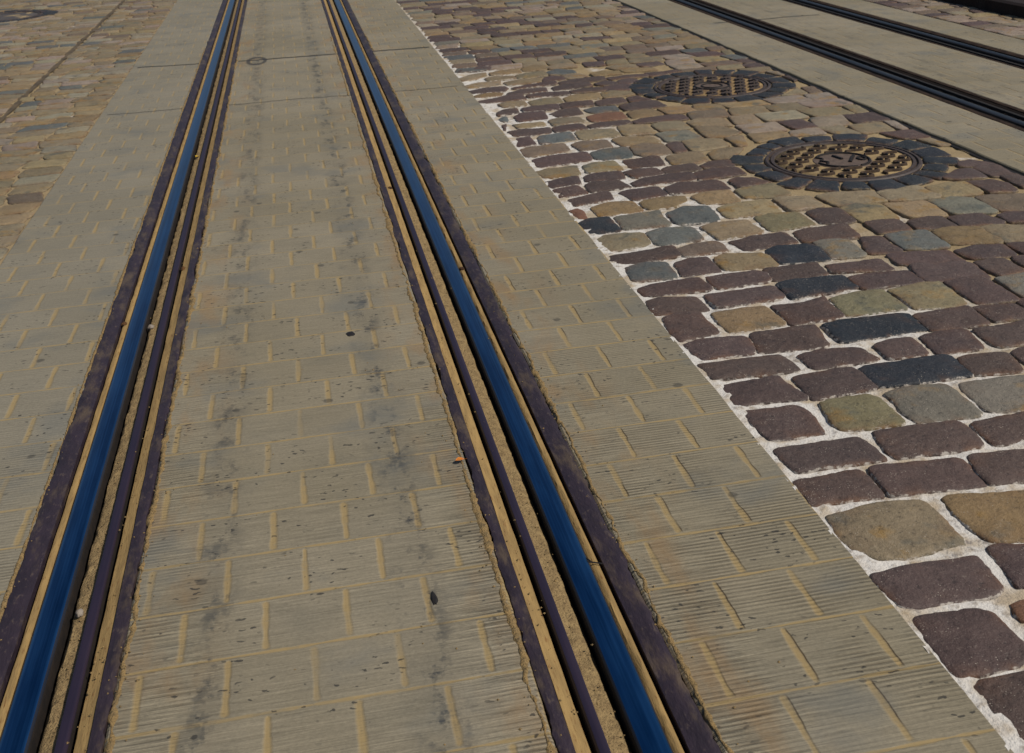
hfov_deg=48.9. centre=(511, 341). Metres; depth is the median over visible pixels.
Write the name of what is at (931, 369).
cobblestone
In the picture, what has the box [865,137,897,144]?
edging sett
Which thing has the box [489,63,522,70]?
cobblestone
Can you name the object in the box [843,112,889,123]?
cobblestone
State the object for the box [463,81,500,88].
cobblestone
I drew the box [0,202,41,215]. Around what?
cobblestone
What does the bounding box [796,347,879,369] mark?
cobblestone
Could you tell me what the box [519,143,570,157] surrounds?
cobblestone
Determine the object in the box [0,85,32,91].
cobblestone
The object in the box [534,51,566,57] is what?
cobblestone
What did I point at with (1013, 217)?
cobblestone
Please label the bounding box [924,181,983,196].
cobblestone
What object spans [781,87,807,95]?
cobblestone
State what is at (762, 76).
edging sett
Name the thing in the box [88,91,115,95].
cobblestone
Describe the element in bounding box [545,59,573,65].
cobblestone
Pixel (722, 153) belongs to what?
cobblestone
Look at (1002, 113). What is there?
tram rail
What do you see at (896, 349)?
cobblestone
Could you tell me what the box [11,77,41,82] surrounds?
cobblestone
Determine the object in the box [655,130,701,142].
cobblestone
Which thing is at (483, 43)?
cobblestone
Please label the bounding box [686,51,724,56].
cobblestone
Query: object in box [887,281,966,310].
cobblestone
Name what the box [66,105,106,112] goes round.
cobblestone
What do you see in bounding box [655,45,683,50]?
cobblestone
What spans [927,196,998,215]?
cobblestone
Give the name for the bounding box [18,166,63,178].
cobblestone
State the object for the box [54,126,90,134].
cobblestone
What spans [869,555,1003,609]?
cobblestone
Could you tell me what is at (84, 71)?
cobblestone
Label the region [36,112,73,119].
cobblestone
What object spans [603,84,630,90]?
cobblestone
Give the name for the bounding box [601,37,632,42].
cobblestone
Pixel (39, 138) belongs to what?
cobblestone
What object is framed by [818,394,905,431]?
cobblestone
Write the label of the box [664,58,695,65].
cobblestone
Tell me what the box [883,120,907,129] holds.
cobblestone
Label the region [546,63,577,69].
cobblestone
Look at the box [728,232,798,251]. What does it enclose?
cobblestone
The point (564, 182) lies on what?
cobblestone
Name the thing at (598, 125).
cobblestone
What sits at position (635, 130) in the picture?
cobblestone
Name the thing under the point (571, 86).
cobblestone
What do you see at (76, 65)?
cobblestone
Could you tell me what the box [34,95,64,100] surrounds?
cobblestone
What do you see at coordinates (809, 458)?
cobblestone
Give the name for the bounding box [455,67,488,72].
cobblestone
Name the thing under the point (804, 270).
cobblestone
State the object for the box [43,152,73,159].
cobblestone
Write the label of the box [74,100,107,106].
cobblestone
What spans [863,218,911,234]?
cobblestone
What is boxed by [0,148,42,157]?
cobblestone
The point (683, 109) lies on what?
cobblestone
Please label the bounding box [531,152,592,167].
cobblestone
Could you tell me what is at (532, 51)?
cobblestone
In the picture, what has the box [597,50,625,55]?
cobblestone
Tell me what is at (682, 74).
edging sett
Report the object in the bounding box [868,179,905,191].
edging sett
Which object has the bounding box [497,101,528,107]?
cobblestone
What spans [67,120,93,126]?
cobblestone
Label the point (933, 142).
cobblestone
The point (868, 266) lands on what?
cobblestone
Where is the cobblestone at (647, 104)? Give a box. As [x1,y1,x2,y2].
[618,100,666,111]
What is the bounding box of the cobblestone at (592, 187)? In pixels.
[584,179,632,193]
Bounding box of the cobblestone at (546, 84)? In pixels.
[511,80,557,89]
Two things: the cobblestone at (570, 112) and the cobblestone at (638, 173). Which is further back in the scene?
the cobblestone at (570, 112)
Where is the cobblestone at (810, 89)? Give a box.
[800,86,821,93]
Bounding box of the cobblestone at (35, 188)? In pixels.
[7,183,53,195]
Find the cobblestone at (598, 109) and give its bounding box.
[583,106,619,113]
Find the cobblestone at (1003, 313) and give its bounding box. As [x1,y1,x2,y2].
[972,303,1023,323]
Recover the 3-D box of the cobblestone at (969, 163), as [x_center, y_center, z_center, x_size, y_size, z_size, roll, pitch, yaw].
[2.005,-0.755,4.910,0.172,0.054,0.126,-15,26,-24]
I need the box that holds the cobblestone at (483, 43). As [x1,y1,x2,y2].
[460,41,492,46]
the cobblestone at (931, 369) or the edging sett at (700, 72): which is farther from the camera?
the edging sett at (700, 72)
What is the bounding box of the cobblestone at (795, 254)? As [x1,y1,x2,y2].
[765,243,830,264]
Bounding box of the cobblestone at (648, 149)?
[629,143,672,156]
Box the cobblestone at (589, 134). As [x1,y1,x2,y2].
[574,128,620,140]
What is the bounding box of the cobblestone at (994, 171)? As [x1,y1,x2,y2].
[974,164,1012,178]
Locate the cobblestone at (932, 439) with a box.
[872,420,984,460]
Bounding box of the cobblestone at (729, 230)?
[699,219,763,240]
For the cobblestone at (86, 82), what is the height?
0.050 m
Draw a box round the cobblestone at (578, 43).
[569,40,602,46]
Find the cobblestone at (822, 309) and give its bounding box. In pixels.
[770,296,845,325]
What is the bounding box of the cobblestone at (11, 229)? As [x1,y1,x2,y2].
[0,223,25,236]
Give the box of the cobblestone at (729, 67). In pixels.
[716,64,744,69]
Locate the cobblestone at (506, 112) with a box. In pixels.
[496,108,519,116]
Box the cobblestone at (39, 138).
[12,135,45,143]
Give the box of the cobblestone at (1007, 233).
[980,224,1023,244]
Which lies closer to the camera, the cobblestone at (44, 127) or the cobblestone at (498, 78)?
the cobblestone at (44, 127)
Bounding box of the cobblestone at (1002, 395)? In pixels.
[958,375,1023,413]
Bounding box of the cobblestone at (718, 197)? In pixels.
[690,190,740,204]
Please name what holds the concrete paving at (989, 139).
on the ground
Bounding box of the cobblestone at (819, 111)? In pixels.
[796,107,854,117]
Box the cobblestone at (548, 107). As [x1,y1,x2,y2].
[521,104,560,111]
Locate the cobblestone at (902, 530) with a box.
[825,499,965,560]
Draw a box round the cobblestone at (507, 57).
[502,54,536,59]
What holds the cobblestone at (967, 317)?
on the ground
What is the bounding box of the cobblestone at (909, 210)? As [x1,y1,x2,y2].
[882,200,948,219]
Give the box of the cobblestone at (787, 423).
[745,405,824,441]
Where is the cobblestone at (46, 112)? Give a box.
[31,108,67,115]
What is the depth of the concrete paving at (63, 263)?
4.29 m
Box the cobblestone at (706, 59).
[689,56,728,62]
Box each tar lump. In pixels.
[346,331,354,335]
[430,591,437,604]
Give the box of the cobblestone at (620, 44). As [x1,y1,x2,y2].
[608,41,643,46]
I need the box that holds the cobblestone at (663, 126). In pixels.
[651,121,690,131]
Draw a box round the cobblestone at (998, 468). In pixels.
[967,449,1023,486]
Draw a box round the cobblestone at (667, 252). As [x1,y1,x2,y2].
[609,245,681,263]
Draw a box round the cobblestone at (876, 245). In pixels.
[859,236,903,255]
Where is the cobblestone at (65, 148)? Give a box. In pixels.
[40,145,76,153]
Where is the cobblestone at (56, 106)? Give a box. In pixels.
[36,103,73,109]
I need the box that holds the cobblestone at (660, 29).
[641,27,680,31]
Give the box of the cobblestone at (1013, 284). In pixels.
[994,272,1023,297]
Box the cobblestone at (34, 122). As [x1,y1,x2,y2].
[12,118,54,126]
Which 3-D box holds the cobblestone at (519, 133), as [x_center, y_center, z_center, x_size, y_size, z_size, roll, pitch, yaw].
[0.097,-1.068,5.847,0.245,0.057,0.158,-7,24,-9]
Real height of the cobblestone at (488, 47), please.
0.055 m
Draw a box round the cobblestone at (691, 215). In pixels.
[665,205,720,225]
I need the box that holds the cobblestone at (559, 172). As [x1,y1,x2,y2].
[536,165,581,178]
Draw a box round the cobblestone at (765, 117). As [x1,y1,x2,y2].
[754,110,808,122]
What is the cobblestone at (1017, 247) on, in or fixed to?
on the ground
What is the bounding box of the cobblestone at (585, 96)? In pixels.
[563,93,602,101]
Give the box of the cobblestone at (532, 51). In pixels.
[520,48,551,53]
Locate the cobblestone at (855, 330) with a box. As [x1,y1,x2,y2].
[821,313,926,343]
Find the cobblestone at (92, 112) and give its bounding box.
[73,110,101,116]
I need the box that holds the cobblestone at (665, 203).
[639,195,687,210]
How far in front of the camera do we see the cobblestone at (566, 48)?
8.10 m
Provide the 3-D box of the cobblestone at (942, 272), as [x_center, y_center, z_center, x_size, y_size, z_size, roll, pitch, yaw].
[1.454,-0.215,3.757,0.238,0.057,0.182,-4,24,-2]
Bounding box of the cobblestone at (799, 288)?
[775,275,858,300]
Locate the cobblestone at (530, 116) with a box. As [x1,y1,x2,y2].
[513,111,548,122]
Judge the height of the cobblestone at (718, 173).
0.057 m
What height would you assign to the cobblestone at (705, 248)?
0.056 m
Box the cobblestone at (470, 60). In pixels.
[448,58,475,63]
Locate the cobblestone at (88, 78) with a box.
[69,75,104,81]
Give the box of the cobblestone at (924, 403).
[883,383,982,423]
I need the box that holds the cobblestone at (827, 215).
[805,207,856,224]
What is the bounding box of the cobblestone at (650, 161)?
[622,155,665,168]
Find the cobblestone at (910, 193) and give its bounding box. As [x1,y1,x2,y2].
[876,185,941,201]
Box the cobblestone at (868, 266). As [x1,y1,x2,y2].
[824,258,895,274]
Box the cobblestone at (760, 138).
[747,131,790,143]
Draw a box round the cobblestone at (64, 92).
[55,88,93,94]
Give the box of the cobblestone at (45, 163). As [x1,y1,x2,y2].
[22,158,70,168]
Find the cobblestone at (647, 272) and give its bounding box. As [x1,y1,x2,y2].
[625,261,677,282]
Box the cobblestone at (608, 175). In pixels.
[583,171,625,182]
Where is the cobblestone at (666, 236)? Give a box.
[645,226,703,246]
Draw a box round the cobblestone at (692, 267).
[673,256,721,277]
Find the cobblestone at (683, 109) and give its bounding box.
[657,105,695,114]
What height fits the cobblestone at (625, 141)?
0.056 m
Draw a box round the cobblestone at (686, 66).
[669,63,703,69]
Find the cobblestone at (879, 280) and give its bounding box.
[847,270,924,290]
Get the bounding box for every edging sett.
[41,12,57,15]
[628,84,653,89]
[632,88,656,95]
[633,78,662,84]
[643,93,666,98]
[654,75,674,79]
[657,96,685,102]
[670,72,695,76]
[681,98,710,104]
[694,69,711,74]
[712,98,735,103]
[714,70,734,73]
[730,155,763,165]
[732,70,759,75]
[734,94,763,101]
[742,164,771,173]
[746,148,771,156]
[751,73,777,79]
[753,92,783,98]
[755,171,791,182]
[756,143,781,150]
[765,77,790,84]
[766,87,788,92]
[767,136,804,146]
[772,83,795,88]
[777,177,812,189]
[801,136,831,142]
[805,179,839,192]
[832,133,867,141]
[842,181,870,190]
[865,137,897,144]
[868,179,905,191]
[890,140,931,150]
[893,174,933,185]
[910,147,951,158]
[912,170,947,180]
[921,164,948,172]
[922,157,959,165]
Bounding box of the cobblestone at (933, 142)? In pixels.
[916,138,950,146]
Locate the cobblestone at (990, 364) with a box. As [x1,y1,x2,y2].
[957,352,1023,376]
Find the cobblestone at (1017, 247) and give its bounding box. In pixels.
[1006,242,1023,254]
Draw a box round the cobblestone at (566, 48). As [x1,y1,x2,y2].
[548,45,581,50]
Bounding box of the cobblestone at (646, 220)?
[613,210,671,230]
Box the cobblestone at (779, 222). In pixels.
[754,212,815,231]
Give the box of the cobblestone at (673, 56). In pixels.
[662,54,695,59]
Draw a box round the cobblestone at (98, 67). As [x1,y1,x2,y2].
[81,64,114,69]
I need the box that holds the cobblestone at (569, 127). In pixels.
[551,123,587,132]
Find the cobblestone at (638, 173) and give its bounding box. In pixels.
[622,168,664,178]
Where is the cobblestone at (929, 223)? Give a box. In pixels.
[906,216,957,230]
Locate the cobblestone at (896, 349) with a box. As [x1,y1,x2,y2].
[872,337,929,360]
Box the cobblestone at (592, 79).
[558,76,606,84]
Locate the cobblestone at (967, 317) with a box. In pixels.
[912,305,990,331]
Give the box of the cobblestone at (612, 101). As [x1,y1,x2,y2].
[594,97,626,105]
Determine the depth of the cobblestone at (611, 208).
4.55 m
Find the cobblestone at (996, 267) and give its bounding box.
[973,258,1023,276]
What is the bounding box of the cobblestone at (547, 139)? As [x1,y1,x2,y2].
[537,131,576,144]
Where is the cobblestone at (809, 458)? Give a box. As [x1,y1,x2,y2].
[773,437,887,474]
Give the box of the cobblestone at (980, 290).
[943,276,1019,304]
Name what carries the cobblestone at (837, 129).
on the ground
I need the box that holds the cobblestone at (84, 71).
[66,69,99,74]
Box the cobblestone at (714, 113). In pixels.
[687,109,730,119]
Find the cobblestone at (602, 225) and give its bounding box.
[578,216,621,234]
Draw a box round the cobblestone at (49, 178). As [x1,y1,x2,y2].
[11,174,60,186]
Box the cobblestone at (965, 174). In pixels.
[942,168,987,181]
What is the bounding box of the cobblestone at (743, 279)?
[705,270,771,289]
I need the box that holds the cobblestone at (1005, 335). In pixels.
[972,320,1023,348]
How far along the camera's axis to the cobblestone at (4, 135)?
6.39 m
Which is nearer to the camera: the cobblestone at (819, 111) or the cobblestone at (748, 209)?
the cobblestone at (748, 209)
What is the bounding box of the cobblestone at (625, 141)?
[611,136,661,146]
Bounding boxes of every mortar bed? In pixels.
[0,0,174,264]
[397,0,1023,752]
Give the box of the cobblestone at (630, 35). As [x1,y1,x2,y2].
[609,33,641,38]
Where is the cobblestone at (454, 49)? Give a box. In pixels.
[438,47,468,52]
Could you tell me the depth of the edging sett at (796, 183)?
4.75 m
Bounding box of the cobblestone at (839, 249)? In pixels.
[812,238,866,260]
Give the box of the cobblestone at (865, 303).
[829,289,907,317]
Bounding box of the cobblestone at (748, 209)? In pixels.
[716,199,781,218]
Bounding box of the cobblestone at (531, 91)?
[506,87,547,94]
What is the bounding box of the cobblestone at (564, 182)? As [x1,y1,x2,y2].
[545,176,581,188]
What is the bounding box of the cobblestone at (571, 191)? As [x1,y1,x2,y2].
[552,185,588,197]
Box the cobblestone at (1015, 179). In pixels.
[999,173,1023,188]
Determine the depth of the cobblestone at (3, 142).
6.25 m
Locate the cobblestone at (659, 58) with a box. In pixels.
[628,55,663,63]
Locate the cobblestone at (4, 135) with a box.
[0,133,8,138]
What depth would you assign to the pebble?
2.28 m
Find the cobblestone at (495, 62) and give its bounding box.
[477,60,511,65]
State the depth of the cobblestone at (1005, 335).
3.27 m
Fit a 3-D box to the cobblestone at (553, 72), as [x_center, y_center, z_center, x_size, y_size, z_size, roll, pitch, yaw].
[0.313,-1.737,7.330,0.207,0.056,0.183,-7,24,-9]
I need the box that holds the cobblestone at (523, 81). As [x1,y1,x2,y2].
[503,77,542,85]
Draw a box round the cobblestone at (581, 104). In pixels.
[559,100,594,108]
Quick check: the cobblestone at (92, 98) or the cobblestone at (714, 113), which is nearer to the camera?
the cobblestone at (714, 113)
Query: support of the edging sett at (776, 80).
on the ground
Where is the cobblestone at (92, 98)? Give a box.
[70,95,113,102]
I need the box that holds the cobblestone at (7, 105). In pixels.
[0,103,11,108]
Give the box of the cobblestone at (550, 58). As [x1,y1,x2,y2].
[537,55,563,60]
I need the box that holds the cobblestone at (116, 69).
[97,66,132,72]
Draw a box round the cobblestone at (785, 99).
[763,95,811,104]
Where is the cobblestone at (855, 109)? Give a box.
[842,104,868,113]
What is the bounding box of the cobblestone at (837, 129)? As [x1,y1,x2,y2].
[817,125,860,134]
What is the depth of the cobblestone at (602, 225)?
4.36 m
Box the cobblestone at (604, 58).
[593,54,625,60]
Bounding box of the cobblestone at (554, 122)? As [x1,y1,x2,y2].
[548,117,585,126]
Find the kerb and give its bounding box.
[940,0,1023,17]
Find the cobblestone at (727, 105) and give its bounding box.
[717,100,770,108]
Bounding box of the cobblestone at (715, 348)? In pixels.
[683,335,755,360]
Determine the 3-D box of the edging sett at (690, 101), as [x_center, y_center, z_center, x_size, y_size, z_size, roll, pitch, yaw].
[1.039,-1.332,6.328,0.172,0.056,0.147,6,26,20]
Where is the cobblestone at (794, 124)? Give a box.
[777,119,818,129]
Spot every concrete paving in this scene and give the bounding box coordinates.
[0,0,222,608]
[103,0,557,752]
[347,0,1013,752]
[615,0,1023,174]
[702,0,1023,109]
[818,0,1023,55]
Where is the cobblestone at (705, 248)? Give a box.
[677,241,728,257]
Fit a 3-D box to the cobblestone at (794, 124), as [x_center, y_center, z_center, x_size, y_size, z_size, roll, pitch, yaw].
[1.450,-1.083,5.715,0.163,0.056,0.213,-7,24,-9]
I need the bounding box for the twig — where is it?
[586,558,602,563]
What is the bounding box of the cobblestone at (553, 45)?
[536,43,569,48]
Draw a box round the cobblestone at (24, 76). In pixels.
[8,74,43,79]
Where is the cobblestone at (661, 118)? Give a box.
[632,114,688,123]
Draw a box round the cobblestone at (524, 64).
[522,61,546,66]
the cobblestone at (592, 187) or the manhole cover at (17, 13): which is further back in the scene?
the manhole cover at (17, 13)
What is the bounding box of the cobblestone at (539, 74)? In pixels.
[515,71,547,78]
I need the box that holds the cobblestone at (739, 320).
[710,306,786,333]
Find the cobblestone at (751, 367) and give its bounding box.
[697,354,800,380]
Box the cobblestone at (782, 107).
[763,102,808,111]
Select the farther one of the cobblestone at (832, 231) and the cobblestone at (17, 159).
the cobblestone at (17, 159)
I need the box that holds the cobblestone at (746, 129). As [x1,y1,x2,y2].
[735,121,787,134]
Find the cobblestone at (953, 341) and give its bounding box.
[918,328,984,354]
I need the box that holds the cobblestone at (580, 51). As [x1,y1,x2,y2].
[566,48,604,54]
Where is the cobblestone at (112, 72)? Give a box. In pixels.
[91,70,129,75]
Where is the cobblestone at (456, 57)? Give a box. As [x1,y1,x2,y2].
[444,54,474,60]
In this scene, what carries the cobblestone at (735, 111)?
on the ground
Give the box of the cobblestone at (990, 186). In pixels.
[965,179,1018,193]
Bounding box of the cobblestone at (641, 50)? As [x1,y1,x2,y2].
[625,47,654,53]
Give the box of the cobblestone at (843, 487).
[792,469,884,506]
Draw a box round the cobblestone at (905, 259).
[885,250,965,266]
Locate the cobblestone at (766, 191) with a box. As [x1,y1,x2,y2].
[734,183,791,199]
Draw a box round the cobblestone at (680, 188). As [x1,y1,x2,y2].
[663,180,731,195]
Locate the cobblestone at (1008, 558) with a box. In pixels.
[986,543,1023,589]
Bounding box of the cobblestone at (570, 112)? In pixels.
[549,107,583,117]
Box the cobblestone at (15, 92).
[0,89,28,94]
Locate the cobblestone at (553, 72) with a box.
[546,69,576,75]
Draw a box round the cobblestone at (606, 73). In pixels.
[589,70,623,76]
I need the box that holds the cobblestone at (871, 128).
[848,122,894,134]
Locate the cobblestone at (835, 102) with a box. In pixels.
[796,98,853,107]
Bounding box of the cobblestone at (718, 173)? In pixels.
[693,167,746,180]
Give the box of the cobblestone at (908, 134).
[879,129,930,139]
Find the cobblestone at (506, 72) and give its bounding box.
[489,69,521,75]
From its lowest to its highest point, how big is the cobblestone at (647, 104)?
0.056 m
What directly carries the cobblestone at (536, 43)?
on the ground
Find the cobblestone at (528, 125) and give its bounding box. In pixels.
[512,122,546,128]
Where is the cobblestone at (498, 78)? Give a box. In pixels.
[484,75,516,81]
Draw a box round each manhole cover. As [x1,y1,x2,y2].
[0,11,42,20]
[654,74,770,99]
[764,141,922,182]
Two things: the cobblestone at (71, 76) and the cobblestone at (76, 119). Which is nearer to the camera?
the cobblestone at (76, 119)
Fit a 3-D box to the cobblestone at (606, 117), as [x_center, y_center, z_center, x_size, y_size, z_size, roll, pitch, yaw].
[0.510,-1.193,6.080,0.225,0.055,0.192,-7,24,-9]
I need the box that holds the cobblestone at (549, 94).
[525,91,570,98]
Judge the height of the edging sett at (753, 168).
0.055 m
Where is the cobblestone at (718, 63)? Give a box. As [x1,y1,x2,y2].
[698,60,742,66]
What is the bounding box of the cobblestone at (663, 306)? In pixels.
[645,296,709,316]
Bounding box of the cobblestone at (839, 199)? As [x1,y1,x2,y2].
[815,190,887,207]
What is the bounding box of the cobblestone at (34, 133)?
[6,129,57,138]
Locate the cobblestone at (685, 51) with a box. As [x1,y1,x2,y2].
[679,48,706,53]
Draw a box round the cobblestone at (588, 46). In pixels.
[580,43,608,48]
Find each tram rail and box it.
[0,0,246,752]
[321,0,720,752]
[669,0,1023,131]
[783,0,1023,69]
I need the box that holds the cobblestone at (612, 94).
[600,90,634,98]
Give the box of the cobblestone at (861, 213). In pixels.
[840,203,899,223]
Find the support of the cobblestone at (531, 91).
on the ground
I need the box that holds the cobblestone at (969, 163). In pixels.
[956,159,994,168]
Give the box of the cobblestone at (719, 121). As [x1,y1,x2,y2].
[686,117,732,127]
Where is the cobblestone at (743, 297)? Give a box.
[703,285,785,309]
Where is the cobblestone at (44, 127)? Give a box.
[15,123,67,132]
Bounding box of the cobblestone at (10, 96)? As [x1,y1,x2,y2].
[0,94,22,98]
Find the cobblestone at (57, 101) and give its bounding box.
[37,98,74,105]
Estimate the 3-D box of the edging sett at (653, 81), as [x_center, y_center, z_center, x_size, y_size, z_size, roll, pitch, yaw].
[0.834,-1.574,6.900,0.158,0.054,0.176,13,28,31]
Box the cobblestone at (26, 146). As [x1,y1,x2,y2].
[1,141,38,151]
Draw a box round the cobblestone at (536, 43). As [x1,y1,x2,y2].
[522,40,555,45]
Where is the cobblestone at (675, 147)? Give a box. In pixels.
[666,141,687,153]
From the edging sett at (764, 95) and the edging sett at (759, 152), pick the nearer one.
the edging sett at (759, 152)
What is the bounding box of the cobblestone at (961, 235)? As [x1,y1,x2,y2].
[931,226,1003,245]
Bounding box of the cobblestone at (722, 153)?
[707,147,743,160]
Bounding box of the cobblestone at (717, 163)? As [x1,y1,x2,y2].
[699,159,735,169]
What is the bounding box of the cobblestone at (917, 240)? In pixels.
[884,229,950,250]
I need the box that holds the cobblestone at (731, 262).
[713,252,778,271]
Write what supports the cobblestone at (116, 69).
on the ground
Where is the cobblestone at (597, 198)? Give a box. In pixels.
[567,191,613,206]
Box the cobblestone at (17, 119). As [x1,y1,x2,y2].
[5,116,35,122]
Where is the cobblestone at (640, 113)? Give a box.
[626,109,663,118]
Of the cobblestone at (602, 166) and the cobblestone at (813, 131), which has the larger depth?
the cobblestone at (813, 131)
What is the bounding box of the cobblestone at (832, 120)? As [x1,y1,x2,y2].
[809,114,849,126]
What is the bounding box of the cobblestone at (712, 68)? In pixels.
[681,66,716,71]
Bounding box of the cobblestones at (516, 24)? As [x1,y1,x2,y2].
[0,0,1023,739]
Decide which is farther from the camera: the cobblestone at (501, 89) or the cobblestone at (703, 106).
the cobblestone at (501, 89)
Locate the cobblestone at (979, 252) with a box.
[953,243,1016,260]
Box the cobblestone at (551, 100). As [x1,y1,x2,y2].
[527,97,563,105]
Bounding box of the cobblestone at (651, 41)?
[639,38,675,43]
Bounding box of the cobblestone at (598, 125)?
[587,120,632,128]
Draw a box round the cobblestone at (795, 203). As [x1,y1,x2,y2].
[772,195,824,211]
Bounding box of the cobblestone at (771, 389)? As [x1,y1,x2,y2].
[723,375,808,406]
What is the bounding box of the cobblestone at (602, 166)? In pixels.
[582,160,623,173]
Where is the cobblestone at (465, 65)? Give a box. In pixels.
[452,62,476,68]
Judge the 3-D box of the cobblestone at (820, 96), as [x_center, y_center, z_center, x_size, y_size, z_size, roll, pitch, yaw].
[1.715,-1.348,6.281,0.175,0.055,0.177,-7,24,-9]
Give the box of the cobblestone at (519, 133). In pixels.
[507,127,551,137]
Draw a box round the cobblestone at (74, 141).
[39,138,81,148]
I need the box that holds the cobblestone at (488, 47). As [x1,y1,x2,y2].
[466,45,501,49]
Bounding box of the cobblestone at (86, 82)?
[61,80,98,85]
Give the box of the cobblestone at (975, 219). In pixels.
[946,213,1005,225]
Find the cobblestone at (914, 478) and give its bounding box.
[867,457,986,498]
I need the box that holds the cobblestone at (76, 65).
[57,63,92,68]
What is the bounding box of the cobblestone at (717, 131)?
[694,125,741,138]
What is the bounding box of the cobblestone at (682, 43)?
[667,39,707,45]
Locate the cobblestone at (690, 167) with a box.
[661,163,702,173]
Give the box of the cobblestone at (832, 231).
[792,223,860,243]
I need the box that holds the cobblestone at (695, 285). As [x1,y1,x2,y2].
[637,277,713,297]
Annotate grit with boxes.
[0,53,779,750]
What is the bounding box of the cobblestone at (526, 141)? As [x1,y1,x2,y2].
[516,136,536,147]
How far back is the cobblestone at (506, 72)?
7.36 m
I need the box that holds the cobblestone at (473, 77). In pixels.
[459,72,486,81]
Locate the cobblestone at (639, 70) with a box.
[619,67,657,72]
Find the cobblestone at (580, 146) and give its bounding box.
[571,139,612,151]
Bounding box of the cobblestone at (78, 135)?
[44,131,88,140]
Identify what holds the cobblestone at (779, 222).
on the ground
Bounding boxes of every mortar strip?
[0,47,205,621]
[104,44,240,752]
[330,37,557,752]
[365,35,733,752]
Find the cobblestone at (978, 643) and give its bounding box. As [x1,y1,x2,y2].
[912,608,1023,678]
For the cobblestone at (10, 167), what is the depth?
5.72 m
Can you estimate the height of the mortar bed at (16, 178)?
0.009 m
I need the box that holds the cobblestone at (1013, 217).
[996,211,1023,224]
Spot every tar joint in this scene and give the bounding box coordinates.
[0,0,125,121]
[613,0,1023,175]
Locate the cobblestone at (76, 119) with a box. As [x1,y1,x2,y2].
[51,115,99,123]
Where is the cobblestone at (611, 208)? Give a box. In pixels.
[590,201,643,216]
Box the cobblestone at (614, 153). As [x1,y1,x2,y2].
[589,147,633,160]
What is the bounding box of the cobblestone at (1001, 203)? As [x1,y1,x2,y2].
[974,193,1023,212]
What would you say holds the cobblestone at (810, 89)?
on the ground
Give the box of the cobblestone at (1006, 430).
[970,411,1023,446]
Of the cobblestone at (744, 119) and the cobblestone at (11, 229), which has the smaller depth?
the cobblestone at (11, 229)
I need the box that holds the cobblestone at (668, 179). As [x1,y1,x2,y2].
[630,172,696,187]
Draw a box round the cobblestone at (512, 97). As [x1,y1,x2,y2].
[478,94,526,103]
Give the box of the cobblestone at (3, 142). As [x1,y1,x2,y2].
[0,139,13,145]
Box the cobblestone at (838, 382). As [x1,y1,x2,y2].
[791,367,877,401]
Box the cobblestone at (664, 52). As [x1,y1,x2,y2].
[645,49,680,55]
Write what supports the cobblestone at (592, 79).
on the ground
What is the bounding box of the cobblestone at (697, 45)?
[684,42,716,48]
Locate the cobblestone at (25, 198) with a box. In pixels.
[6,192,43,204]
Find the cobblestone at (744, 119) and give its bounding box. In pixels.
[728,114,761,124]
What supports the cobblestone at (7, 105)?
on the ground
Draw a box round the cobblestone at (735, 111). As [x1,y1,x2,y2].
[728,106,769,115]
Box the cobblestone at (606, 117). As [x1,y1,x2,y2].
[586,112,627,122]
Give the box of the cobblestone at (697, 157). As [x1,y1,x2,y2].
[665,151,708,164]
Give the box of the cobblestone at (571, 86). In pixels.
[551,82,592,90]
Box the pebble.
[75,609,83,617]
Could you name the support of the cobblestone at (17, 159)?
on the ground
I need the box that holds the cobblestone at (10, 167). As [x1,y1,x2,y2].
[0,162,26,171]
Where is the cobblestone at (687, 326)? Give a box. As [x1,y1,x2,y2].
[662,311,719,342]
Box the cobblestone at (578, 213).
[569,208,587,219]
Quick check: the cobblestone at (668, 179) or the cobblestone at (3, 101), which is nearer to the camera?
the cobblestone at (668, 179)
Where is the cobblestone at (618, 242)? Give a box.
[597,232,650,252]
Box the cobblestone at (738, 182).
[728,177,772,188]
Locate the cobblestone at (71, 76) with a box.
[58,73,93,78]
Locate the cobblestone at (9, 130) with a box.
[0,127,20,133]
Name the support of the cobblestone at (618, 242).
on the ground
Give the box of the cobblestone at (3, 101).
[0,98,17,103]
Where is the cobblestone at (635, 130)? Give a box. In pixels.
[617,124,656,135]
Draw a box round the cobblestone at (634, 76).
[606,74,648,80]
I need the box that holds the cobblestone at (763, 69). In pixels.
[737,66,771,72]
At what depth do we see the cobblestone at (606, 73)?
7.16 m
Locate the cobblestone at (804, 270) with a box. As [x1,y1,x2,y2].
[762,262,828,281]
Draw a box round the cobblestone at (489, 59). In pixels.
[475,56,505,61]
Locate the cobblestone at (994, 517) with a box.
[941,490,1023,543]
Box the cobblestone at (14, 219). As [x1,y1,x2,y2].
[0,212,33,225]
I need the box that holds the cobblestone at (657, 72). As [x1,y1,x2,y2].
[644,69,681,74]
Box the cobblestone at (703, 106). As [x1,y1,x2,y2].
[692,103,725,110]
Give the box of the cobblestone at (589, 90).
[569,87,606,93]
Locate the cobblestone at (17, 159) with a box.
[0,154,43,163]
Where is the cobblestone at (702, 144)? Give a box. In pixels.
[681,138,729,151]
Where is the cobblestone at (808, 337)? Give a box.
[749,324,829,354]
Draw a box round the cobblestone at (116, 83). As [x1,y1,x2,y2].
[82,81,122,88]
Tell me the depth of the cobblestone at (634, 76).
7.03 m
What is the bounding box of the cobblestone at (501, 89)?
[468,86,508,93]
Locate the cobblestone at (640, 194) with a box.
[618,186,668,201]
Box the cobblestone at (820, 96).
[803,92,836,99]
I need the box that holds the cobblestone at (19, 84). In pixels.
[0,81,36,87]
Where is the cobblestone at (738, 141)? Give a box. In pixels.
[724,135,747,146]
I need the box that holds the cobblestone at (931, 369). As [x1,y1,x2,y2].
[858,354,973,388]
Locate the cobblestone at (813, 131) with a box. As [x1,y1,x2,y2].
[788,127,826,137]
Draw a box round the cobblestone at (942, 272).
[908,261,991,282]
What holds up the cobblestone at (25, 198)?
on the ground
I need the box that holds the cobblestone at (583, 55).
[563,52,597,59]

